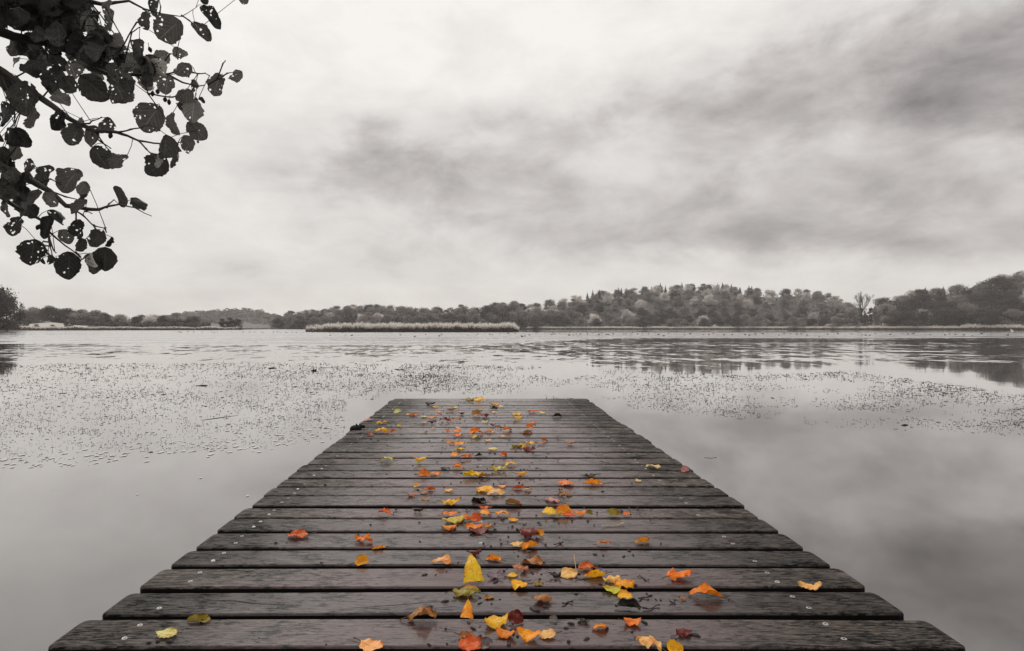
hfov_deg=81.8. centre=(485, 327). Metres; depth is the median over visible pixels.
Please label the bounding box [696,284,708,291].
broadleaf tree
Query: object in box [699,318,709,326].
broadleaf tree
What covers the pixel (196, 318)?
broadleaf tree
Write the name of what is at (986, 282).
broadleaf tree
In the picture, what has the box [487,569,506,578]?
fallen leaf
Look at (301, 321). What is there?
broadleaf tree
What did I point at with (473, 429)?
fallen leaf
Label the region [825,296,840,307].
broadleaf tree
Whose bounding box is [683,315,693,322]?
broadleaf tree
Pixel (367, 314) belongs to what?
broadleaf tree
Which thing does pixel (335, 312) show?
broadleaf tree
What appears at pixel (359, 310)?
broadleaf tree
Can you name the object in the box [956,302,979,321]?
broadleaf tree
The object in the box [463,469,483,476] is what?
fallen leaf
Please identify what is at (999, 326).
shore reeds
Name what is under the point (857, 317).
slender tree
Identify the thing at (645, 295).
broadleaf tree
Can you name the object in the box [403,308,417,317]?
broadleaf tree
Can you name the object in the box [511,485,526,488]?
fallen leaf
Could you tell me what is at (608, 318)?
broadleaf tree
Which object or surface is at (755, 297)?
broadleaf tree
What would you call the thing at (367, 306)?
broadleaf tree
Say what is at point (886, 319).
broadleaf tree
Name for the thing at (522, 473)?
fallen leaf
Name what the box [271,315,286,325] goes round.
broadleaf tree
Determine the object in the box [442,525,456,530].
fallen leaf
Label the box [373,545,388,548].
fallen leaf
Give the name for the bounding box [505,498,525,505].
fallen leaf
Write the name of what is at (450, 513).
fallen leaf
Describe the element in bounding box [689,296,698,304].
broadleaf tree
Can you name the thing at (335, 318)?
broadleaf tree
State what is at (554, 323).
broadleaf tree
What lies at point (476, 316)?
broadleaf tree
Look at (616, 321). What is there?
broadleaf tree
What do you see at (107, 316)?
broadleaf tree
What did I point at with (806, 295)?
broadleaf tree
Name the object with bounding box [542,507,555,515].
fallen leaf
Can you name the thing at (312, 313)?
broadleaf tree
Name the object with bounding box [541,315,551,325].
broadleaf tree
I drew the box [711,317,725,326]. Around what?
broadleaf tree
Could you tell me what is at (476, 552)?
fallen leaf
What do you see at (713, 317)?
broadleaf tree
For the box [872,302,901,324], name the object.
broadleaf tree
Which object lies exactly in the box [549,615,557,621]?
fallen leaf
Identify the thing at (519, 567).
fallen leaf
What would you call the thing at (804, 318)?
broadleaf tree
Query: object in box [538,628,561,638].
fallen leaf
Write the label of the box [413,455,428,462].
fallen leaf
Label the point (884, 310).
slender tree
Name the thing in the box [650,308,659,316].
broadleaf tree
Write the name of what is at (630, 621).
fallen leaf
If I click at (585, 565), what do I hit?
fallen leaf
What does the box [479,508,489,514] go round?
fallen leaf
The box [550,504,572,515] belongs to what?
fallen leaf
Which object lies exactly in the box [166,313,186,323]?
broadleaf tree
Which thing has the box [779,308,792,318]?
broadleaf tree
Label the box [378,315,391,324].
broadleaf tree
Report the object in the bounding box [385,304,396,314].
broadleaf tree
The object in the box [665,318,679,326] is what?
broadleaf tree
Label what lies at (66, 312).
broadleaf tree
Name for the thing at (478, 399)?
fallen leaf
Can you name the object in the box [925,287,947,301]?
broadleaf tree
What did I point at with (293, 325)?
broadleaf tree
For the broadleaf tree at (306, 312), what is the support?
on the hills at (649, 305)
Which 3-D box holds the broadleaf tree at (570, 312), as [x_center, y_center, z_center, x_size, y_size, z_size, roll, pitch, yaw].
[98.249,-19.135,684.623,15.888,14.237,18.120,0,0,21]
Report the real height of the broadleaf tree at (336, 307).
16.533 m
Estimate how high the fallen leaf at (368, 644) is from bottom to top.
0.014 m
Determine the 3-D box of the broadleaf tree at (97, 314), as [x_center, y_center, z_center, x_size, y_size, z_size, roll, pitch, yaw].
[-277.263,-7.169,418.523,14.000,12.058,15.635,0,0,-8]
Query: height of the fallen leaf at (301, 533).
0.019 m
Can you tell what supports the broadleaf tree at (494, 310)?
on the hills at (649, 305)
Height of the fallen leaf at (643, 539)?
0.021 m
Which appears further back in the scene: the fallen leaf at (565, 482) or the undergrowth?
the undergrowth
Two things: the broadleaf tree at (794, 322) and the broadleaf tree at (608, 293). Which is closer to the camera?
the broadleaf tree at (794, 322)
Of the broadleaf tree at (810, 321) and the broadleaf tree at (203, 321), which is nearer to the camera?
the broadleaf tree at (203, 321)
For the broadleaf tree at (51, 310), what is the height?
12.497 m
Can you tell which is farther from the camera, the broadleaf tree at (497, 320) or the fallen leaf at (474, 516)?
the broadleaf tree at (497, 320)
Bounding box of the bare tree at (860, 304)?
[854,292,874,322]
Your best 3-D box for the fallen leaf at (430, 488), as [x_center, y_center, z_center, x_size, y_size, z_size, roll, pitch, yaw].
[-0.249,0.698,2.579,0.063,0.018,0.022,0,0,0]
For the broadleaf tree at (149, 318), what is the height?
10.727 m
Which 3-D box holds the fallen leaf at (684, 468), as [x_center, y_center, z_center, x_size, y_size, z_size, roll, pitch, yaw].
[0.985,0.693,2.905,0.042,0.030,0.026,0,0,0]
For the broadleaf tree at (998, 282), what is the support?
on the hills at (649, 305)
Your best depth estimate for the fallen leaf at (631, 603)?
1.48 m
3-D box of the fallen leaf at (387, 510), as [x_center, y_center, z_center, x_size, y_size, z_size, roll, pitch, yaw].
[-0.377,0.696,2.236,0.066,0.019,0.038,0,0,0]
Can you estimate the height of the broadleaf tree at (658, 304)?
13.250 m
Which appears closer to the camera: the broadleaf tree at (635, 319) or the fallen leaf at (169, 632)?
the fallen leaf at (169, 632)
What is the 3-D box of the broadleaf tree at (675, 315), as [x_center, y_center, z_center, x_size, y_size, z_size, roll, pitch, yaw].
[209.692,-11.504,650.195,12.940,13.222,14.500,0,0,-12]
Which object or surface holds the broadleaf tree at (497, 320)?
on the hills at (649, 305)
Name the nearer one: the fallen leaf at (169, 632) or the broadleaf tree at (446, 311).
the fallen leaf at (169, 632)
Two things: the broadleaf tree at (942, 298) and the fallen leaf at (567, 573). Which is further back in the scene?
the broadleaf tree at (942, 298)
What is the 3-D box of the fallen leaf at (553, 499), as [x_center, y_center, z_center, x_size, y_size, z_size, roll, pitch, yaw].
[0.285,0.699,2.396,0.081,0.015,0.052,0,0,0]
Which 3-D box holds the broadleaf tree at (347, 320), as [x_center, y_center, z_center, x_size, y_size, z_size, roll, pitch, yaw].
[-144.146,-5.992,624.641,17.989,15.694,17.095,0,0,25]
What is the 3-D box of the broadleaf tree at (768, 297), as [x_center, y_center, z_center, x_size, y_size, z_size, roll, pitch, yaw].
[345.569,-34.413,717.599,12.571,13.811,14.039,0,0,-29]
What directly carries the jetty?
in the lake
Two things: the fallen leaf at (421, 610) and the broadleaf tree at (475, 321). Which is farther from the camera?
the broadleaf tree at (475, 321)
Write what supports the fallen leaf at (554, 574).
on the jetty
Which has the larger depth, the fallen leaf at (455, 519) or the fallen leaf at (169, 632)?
the fallen leaf at (455, 519)
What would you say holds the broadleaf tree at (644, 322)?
on the hills at (649, 305)
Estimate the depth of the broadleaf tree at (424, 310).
666.46 m
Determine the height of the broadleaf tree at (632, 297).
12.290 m
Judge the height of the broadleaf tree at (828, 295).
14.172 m
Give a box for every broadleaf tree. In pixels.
[0,284,21,328]
[0,294,29,330]
[15,308,36,323]
[25,307,44,322]
[38,305,61,321]
[54,308,76,322]
[65,309,93,321]
[84,310,106,320]
[98,313,113,320]
[112,313,129,322]
[129,316,142,327]
[141,314,159,322]
[156,315,167,322]
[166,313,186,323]
[184,316,195,322]
[188,316,200,322]
[197,319,208,323]
[218,318,226,327]
[225,317,235,327]
[233,318,242,327]
[270,317,284,328]
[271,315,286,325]
[283,314,290,324]
[283,315,299,328]
[294,310,304,318]
[294,316,309,328]
[301,309,309,316]
[305,314,316,324]
[307,310,319,321]
[307,316,320,326]
[313,313,325,324]
[317,315,334,326]
[328,306,342,313]
[328,314,344,325]
[331,309,344,315]
[339,306,356,319]
[341,316,353,324]
[353,307,364,317]
[357,316,368,323]
[360,312,377,322]
[363,316,379,323]
[364,304,377,311]
[364,307,377,315]
[372,313,383,322]
[374,305,386,314]
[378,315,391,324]
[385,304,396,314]
[385,308,395,319]
[390,316,402,323]
[396,306,407,313]
[400,314,412,323]
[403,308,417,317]
[412,316,424,323]
[415,312,429,323]
[416,308,429,317]
[424,315,438,324]
[428,309,443,317]
[436,314,450,324]
[439,309,452,320]
[447,315,459,323]
[453,307,465,319]
[456,314,470,324]
[458,305,469,315]
[467,310,479,319]
[468,307,481,316]
[470,317,481,324]
[471,314,483,322]
[480,305,493,318]
[482,316,494,323]
[486,312,496,321]
[489,307,499,317]
[490,302,500,309]
[490,316,502,325]
[495,303,505,311]
[496,311,507,321]
[501,316,512,323]
[503,306,517,315]
[507,302,520,309]
[508,311,518,322]
[514,317,527,327]
[515,307,526,313]
[516,303,528,312]
[518,311,532,321]
[522,315,530,325]
[527,316,542,328]
[529,302,542,311]
[529,312,538,321]
[531,306,545,319]
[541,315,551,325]
[542,299,555,309]
[542,309,557,320]
[545,303,555,309]
[545,306,558,315]
[548,318,561,326]
[556,301,566,310]
[556,310,570,318]
[560,318,571,326]
[564,306,575,316]
[567,298,578,308]
[571,315,583,324]
[573,317,586,326]
[574,303,589,313]
[574,311,584,319]
[575,295,584,304]
[584,297,595,305]
[586,310,596,317]
[586,314,600,323]
[590,293,601,301]
[591,302,606,311]
[591,319,603,326]
[596,290,606,298]
[600,295,612,303]
[602,313,614,322]
[603,292,612,298]
[609,318,620,326]
[610,302,618,309]
[613,295,623,303]
[620,309,634,318]
[621,314,633,322]
[622,289,630,297]
[622,298,634,309]
[623,317,634,326]
[627,287,639,295]
[627,293,637,301]
[633,300,647,309]
[633,315,641,323]
[635,317,648,327]
[636,307,648,315]
[638,286,647,295]
[640,292,653,299]
[649,318,660,326]
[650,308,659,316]
[651,285,660,294]
[653,299,665,309]
[657,311,668,322]
[658,292,669,300]
[665,308,677,315]
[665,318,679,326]
[668,286,675,293]
[669,312,680,322]
[670,290,680,298]
[671,296,683,305]
[672,284,683,291]
[678,307,691,316]
[679,284,694,292]
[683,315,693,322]
[685,289,697,298]
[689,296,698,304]
[693,307,706,317]
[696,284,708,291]
[696,315,708,324]
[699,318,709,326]
[701,289,712,297]
[702,294,717,304]
[706,307,717,315]
[708,313,722,323]
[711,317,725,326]
[712,284,724,292]
[719,291,730,298]
[722,284,730,291]
[723,313,732,322]
[729,317,743,327]
[730,286,739,294]
[730,298,742,306]
[733,307,745,316]
[736,293,746,301]
[740,314,750,323]
[741,299,753,308]
[744,288,755,295]
[746,308,758,317]
[747,292,761,301]
[753,287,762,295]
[760,318,771,327]
[761,302,770,309]
[764,290,775,297]
[765,294,774,303]
[766,315,777,324]
[773,319,787,326]
[778,297,792,307]
[779,288,792,296]
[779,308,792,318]
[781,314,791,324]
[784,293,793,301]
[786,316,806,328]
[791,306,807,316]
[794,288,802,296]
[796,298,808,308]
[797,314,809,323]
[800,292,811,300]
[805,318,818,326]
[809,311,819,322]
[812,291,822,299]
[815,296,825,304]
[816,301,829,311]
[818,317,830,326]
[824,292,835,301]
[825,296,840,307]
[828,313,853,327]
[829,303,846,313]
[833,311,855,324]
[844,302,857,310]
[844,306,862,321]
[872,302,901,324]
[873,297,889,306]
[878,300,900,313]
[878,310,903,326]
[887,305,923,327]
[896,295,913,305]
[896,298,931,311]
[904,289,921,301]
[908,288,936,307]
[915,309,939,326]
[916,308,932,320]
[921,300,935,312]
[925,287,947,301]
[928,306,959,325]
[934,294,950,302]
[942,294,969,307]
[947,283,970,295]
[949,308,976,326]
[955,290,978,302]
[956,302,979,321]
[961,305,1002,325]
[964,296,992,308]
[970,302,988,314]
[971,284,998,300]
[976,277,992,285]
[982,275,1016,294]
[990,306,1016,323]
[993,298,1017,315]
[997,290,1023,305]
[997,309,1023,325]
[1003,273,1023,292]
[1015,302,1023,310]
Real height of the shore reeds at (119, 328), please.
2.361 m
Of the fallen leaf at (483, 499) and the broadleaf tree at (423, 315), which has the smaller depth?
the fallen leaf at (483, 499)
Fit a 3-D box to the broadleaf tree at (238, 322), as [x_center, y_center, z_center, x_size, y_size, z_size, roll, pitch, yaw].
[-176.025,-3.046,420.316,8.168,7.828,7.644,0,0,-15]
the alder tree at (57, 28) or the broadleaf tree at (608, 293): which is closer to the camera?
the alder tree at (57, 28)
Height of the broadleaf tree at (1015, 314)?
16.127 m
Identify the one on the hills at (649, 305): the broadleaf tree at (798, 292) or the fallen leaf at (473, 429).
the broadleaf tree at (798, 292)
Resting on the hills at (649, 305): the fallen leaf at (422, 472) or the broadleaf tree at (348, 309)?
the broadleaf tree at (348, 309)
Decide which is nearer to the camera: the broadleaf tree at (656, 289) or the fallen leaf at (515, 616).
the fallen leaf at (515, 616)
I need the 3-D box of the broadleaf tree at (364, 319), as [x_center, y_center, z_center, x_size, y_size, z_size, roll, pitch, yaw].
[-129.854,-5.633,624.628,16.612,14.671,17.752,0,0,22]
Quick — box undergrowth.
[69,287,1023,328]
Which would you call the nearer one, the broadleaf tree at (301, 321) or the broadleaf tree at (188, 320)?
the broadleaf tree at (188, 320)
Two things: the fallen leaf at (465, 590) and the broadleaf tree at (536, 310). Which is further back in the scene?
the broadleaf tree at (536, 310)
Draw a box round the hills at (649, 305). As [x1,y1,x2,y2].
[14,288,1023,330]
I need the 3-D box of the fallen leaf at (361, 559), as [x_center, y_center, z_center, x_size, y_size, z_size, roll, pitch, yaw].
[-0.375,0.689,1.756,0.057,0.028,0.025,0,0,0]
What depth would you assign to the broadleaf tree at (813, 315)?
609.03 m
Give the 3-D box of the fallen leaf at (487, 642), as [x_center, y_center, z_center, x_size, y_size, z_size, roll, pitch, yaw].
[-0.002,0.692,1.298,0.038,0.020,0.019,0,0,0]
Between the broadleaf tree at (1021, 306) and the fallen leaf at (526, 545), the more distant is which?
the broadleaf tree at (1021, 306)
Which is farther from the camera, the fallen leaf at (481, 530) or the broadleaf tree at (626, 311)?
the broadleaf tree at (626, 311)
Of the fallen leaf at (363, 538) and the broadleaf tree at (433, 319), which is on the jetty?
the fallen leaf at (363, 538)
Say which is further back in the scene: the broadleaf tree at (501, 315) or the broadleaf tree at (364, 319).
the broadleaf tree at (501, 315)
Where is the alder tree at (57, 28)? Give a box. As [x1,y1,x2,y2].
[0,0,248,279]
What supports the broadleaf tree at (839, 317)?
on the hills at (649, 305)
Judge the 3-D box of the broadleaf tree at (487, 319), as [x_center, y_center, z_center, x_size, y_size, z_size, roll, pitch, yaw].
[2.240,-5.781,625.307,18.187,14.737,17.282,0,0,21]
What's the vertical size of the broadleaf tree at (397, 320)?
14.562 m
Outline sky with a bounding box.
[0,0,1023,321]
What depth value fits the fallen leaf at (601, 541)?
1.91 m
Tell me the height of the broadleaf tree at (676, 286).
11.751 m
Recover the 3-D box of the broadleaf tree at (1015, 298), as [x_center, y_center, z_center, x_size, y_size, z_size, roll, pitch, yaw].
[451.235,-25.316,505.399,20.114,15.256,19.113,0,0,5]
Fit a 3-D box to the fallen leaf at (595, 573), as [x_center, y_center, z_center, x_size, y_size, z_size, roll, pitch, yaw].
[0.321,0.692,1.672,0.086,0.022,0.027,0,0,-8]
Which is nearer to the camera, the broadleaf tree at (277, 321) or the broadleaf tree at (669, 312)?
the broadleaf tree at (277, 321)
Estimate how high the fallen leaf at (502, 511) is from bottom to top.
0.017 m
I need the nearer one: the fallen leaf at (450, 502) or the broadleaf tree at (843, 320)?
the fallen leaf at (450, 502)
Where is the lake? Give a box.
[0,329,1023,650]
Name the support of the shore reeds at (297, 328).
on the hills at (649, 305)
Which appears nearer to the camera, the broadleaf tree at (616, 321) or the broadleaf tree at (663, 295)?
the broadleaf tree at (616, 321)
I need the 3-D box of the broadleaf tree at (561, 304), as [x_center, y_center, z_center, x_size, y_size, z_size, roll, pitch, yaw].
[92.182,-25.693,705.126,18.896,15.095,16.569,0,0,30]
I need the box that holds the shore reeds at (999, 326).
[526,323,1023,329]
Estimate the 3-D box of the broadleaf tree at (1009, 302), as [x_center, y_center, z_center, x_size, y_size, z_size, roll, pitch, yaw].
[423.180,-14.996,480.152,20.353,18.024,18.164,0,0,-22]
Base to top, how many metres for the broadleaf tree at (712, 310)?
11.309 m
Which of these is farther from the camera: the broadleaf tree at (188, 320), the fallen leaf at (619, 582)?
the broadleaf tree at (188, 320)
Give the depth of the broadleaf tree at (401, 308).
680.25 m
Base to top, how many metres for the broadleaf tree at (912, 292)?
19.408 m
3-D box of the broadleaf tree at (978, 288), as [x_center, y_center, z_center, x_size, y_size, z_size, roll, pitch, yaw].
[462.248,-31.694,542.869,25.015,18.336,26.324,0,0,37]
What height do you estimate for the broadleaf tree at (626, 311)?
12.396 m
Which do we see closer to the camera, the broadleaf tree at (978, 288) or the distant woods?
the broadleaf tree at (978, 288)
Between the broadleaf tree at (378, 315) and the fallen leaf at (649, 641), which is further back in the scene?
the broadleaf tree at (378, 315)
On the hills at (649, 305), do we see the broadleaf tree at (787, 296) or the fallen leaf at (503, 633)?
the broadleaf tree at (787, 296)
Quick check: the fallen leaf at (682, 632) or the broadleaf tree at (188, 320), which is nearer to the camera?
the fallen leaf at (682, 632)
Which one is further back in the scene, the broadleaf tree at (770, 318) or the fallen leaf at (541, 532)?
the broadleaf tree at (770, 318)
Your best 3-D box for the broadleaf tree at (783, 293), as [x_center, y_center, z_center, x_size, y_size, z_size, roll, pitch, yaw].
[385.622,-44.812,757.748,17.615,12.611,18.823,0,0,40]
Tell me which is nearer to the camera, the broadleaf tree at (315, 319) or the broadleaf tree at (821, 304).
the broadleaf tree at (315, 319)
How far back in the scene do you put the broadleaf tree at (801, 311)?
649.04 m
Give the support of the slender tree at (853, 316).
on the hills at (649, 305)
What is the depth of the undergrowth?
415.06 m
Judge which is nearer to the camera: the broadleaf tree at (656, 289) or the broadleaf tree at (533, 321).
the broadleaf tree at (533, 321)
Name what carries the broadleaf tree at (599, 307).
on the hills at (649, 305)
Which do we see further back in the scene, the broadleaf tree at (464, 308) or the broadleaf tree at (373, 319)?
the broadleaf tree at (464, 308)
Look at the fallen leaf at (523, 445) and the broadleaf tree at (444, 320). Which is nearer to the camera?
the fallen leaf at (523, 445)
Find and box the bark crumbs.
[146,399,728,646]
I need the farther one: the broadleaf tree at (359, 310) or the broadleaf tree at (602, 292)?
the broadleaf tree at (602, 292)
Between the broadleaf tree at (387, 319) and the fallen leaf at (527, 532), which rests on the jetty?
the fallen leaf at (527, 532)
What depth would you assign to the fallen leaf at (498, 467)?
2.91 m
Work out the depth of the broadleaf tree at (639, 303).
693.36 m
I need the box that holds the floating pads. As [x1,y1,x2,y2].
[0,419,345,495]
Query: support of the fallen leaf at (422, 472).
on the jetty
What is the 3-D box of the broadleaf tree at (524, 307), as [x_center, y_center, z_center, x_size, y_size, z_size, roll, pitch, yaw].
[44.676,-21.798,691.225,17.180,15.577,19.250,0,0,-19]
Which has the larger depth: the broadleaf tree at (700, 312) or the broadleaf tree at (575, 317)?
the broadleaf tree at (700, 312)
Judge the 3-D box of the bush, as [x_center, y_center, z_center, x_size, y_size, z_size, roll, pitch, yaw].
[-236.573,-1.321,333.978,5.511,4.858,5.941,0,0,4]
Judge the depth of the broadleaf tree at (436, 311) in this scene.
664.12 m
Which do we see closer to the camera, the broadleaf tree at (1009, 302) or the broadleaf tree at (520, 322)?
the broadleaf tree at (1009, 302)
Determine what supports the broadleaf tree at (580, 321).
on the hills at (649, 305)
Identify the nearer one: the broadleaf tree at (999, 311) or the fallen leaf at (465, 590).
the fallen leaf at (465, 590)
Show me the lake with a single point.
(918, 519)
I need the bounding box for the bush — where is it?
[63,321,72,326]
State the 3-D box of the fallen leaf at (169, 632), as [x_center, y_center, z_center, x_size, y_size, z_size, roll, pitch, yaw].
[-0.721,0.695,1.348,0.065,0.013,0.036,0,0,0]
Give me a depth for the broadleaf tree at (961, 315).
459.75 m
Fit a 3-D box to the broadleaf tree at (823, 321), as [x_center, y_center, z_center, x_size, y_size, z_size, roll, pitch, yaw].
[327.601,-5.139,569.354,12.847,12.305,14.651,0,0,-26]
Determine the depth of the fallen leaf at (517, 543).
1.91 m
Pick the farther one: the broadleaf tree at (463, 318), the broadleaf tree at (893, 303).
the broadleaf tree at (463, 318)
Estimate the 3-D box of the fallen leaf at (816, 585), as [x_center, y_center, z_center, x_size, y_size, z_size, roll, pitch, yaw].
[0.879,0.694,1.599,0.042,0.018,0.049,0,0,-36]
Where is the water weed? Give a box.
[0,361,1023,460]
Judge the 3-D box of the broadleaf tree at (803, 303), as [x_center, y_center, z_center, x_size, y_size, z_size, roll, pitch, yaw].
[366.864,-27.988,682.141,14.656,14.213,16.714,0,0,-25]
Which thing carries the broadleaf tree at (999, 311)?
on the hills at (649, 305)
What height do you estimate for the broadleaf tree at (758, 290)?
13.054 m
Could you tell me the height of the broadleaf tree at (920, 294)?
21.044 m
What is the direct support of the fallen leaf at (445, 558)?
on the jetty
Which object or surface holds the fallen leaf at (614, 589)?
on the jetty
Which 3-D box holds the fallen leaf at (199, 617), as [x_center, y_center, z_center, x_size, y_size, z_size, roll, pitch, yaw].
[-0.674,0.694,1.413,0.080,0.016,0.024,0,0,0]
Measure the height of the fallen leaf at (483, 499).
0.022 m
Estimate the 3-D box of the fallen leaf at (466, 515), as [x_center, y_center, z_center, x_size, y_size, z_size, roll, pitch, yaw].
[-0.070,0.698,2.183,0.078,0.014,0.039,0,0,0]
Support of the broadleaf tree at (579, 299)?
on the hills at (649, 305)
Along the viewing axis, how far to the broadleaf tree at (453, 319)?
619.20 m
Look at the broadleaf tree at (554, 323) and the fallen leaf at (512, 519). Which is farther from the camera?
the broadleaf tree at (554, 323)
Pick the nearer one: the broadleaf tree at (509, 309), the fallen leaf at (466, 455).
the fallen leaf at (466, 455)
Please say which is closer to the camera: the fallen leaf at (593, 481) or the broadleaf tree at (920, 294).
the fallen leaf at (593, 481)
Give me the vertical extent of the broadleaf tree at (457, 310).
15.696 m
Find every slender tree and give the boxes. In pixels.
[828,308,833,322]
[851,313,855,325]
[854,309,860,323]
[861,311,867,325]
[866,308,873,324]
[872,307,877,322]
[882,306,887,315]
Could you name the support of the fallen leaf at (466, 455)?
on the jetty
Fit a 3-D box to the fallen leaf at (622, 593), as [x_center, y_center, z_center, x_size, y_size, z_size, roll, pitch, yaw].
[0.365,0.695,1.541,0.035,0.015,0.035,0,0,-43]
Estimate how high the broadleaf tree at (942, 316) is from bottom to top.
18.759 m
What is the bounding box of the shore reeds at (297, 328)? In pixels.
[242,327,524,329]
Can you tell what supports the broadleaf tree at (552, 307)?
on the hills at (649, 305)
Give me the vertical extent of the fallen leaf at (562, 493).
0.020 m
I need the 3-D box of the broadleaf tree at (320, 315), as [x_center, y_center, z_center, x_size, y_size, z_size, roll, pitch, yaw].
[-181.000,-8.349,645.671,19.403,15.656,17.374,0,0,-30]
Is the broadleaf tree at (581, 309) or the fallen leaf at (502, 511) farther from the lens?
the broadleaf tree at (581, 309)
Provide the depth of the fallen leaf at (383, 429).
3.98 m
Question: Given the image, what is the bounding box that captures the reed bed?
[305,321,519,331]
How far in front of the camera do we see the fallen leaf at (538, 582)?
1.62 m
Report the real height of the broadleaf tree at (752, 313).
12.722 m
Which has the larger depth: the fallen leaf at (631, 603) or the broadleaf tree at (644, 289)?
the broadleaf tree at (644, 289)
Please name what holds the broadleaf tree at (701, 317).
on the hills at (649, 305)
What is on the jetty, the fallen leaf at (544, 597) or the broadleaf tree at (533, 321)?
the fallen leaf at (544, 597)
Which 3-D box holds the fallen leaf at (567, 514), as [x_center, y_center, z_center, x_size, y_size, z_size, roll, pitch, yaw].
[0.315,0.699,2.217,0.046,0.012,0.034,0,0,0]
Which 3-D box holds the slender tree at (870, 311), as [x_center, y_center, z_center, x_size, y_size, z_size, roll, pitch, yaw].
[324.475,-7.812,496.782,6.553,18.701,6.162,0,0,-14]
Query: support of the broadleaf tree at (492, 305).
on the hills at (649, 305)
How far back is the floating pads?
5.72 m
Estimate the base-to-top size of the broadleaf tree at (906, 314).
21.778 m
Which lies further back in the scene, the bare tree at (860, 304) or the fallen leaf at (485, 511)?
the bare tree at (860, 304)
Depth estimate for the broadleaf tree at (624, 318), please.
650.85 m
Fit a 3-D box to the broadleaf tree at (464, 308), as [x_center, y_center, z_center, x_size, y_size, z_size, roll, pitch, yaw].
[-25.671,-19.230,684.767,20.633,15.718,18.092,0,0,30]
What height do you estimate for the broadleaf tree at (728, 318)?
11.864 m
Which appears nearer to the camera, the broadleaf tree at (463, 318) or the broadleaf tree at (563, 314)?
the broadleaf tree at (463, 318)
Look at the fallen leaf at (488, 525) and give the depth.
2.09 m
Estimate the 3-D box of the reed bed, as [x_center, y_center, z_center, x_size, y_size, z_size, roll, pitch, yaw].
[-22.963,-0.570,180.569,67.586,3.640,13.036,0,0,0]
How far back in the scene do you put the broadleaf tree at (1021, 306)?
467.97 m
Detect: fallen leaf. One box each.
[156,627,181,637]
[187,613,220,622]
[287,529,316,537]
[350,554,368,565]
[353,637,382,650]
[355,533,372,541]
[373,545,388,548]
[374,427,392,432]
[378,508,393,514]
[400,605,436,621]
[412,508,426,511]
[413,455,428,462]
[415,469,429,475]
[422,486,434,489]
[432,554,458,564]
[436,497,459,505]
[441,509,471,523]
[441,511,460,515]
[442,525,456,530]
[445,585,480,596]
[451,441,465,444]
[452,463,465,468]
[454,631,473,638]
[456,513,470,518]
[459,453,472,457]
[459,634,481,650]
[460,522,482,528]
[460,591,472,618]
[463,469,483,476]
[463,554,483,582]
[464,512,480,520]
[467,546,485,555]
[468,426,487,433]
[469,527,494,533]
[471,397,486,401]
[471,497,490,502]
[472,409,481,415]
[476,485,491,491]
[479,504,491,509]
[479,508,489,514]
[479,636,492,648]
[481,487,505,494]
[481,522,495,527]
[484,612,508,629]
[485,553,505,560]
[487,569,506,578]
[490,466,509,471]
[490,510,508,514]
[496,627,516,638]
[502,609,523,623]
[504,572,517,576]
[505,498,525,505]
[508,517,521,520]
[509,540,525,546]
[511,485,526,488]
[511,579,532,589]
[512,471,527,475]
[512,563,527,572]
[513,443,531,447]
[517,626,540,642]
[518,540,537,550]
[519,527,542,537]
[522,555,548,565]
[523,446,537,451]
[532,580,543,584]
[533,594,551,601]
[536,528,543,535]
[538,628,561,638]
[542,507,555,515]
[545,497,565,503]
[546,571,560,577]
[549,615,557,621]
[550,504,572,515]
[556,567,576,578]
[558,480,573,485]
[558,490,571,495]
[563,512,575,516]
[573,509,586,515]
[576,618,589,623]
[578,561,601,569]
[583,478,610,484]
[584,569,612,576]
[592,623,606,628]
[593,540,610,544]
[602,585,619,593]
[603,574,627,582]
[607,508,620,515]
[614,578,634,587]
[615,598,647,609]
[618,589,632,598]
[618,617,640,625]
[634,536,648,542]
[635,635,665,650]
[662,568,692,580]
[667,640,683,650]
[670,628,691,636]
[681,465,688,471]
[688,582,732,599]
[798,581,821,589]
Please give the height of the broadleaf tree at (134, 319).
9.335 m
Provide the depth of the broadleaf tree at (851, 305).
640.21 m
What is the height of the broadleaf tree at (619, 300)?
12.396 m
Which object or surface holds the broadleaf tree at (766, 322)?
on the hills at (649, 305)
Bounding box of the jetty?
[48,399,964,650]
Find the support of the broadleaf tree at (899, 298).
on the hills at (649, 305)
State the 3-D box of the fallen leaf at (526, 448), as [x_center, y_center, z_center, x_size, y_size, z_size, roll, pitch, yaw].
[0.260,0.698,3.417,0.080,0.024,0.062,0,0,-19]
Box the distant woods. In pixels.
[153,308,280,324]
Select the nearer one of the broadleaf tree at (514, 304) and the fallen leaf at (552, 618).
the fallen leaf at (552, 618)
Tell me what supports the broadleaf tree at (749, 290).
on the hills at (649, 305)
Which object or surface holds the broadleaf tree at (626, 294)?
on the hills at (649, 305)
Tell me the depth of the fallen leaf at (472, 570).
1.64 m
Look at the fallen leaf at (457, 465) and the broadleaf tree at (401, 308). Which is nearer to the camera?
the fallen leaf at (457, 465)
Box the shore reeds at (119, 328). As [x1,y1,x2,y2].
[0,326,242,330]
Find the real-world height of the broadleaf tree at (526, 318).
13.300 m
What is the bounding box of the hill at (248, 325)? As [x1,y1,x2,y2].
[197,316,272,327]
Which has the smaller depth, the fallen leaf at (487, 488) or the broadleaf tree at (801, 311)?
the fallen leaf at (487, 488)
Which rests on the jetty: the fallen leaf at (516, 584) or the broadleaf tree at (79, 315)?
the fallen leaf at (516, 584)
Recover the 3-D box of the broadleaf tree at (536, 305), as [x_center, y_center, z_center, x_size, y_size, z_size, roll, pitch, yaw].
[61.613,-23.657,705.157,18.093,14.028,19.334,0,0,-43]
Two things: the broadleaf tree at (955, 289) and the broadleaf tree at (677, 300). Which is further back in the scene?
the broadleaf tree at (677, 300)
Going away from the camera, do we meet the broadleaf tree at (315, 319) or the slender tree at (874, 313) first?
the slender tree at (874, 313)

